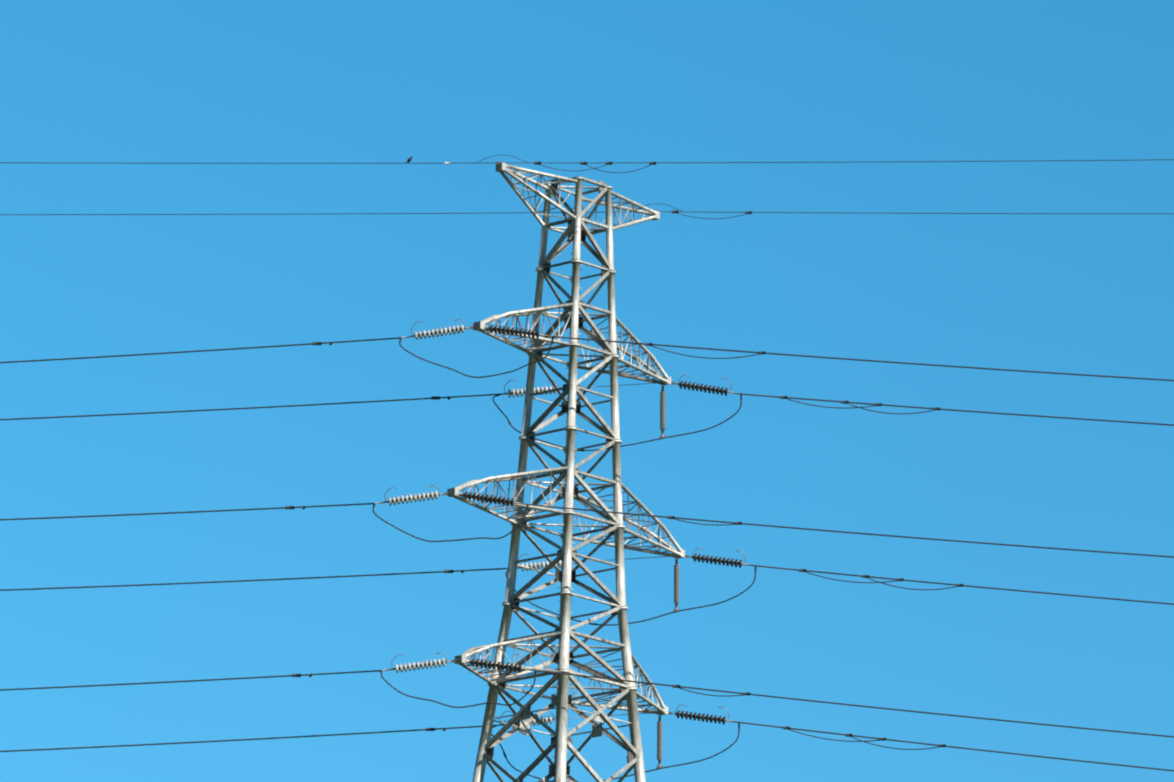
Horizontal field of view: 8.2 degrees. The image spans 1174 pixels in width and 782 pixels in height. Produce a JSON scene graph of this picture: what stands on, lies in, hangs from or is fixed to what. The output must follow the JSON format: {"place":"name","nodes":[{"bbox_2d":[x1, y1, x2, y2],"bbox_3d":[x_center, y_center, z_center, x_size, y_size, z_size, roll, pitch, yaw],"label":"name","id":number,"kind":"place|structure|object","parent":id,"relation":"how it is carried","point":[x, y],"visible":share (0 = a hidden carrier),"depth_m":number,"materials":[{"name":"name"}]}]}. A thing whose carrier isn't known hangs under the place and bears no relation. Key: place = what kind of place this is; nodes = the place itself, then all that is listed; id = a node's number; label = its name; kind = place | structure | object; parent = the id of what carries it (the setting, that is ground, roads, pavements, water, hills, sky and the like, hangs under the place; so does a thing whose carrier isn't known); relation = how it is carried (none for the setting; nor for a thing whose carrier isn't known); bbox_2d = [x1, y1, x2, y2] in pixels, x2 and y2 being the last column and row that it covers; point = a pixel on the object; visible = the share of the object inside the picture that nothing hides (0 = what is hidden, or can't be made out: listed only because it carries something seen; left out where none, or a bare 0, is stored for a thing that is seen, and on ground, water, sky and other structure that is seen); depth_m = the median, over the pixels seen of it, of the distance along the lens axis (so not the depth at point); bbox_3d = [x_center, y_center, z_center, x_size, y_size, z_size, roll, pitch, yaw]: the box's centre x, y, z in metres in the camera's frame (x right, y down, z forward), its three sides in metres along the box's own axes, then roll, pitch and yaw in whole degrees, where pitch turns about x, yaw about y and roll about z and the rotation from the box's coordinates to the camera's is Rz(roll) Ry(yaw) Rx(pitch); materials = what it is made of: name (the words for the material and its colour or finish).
{"place":"outdoors","nodes":[
{"label":"outdoors","id":0,"kind":"place"},
{"bbox_2d":[0,0,1173,781],"label":"sky","id":1,"kind":"structure","parent":0,"point":[89,89],"materials":[{"name":"blue"}]},
{"bbox_3d":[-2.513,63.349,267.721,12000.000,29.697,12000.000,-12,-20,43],"label":"terrain","id":2,"kind":"structure","parent":0,"visible":0},
{"bbox_2d":[447,162,684,781],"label":"transmission tower","id":3,"kind":"structure","parent":2,"relation":"on","point":[576,231],"depth_m":282.87,"materials":[{"name":"metal"}]},
{"bbox_2d":[375,162,755,767],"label":"insulators","id":4,"kind":"object","parent":3,"relation":"attached to","point":[543,565],"visible":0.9,"depth_m":284.87,"materials":[{"name":"ceramic"}]},
{"bbox_2d":[0,155,1173,780],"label":"power lines","id":5,"kind":"object","parent":3,"relation":"attached to","point":[610,511],"visible":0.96,"depth_m":283.45,"materials":[{"name":"grey metal"}]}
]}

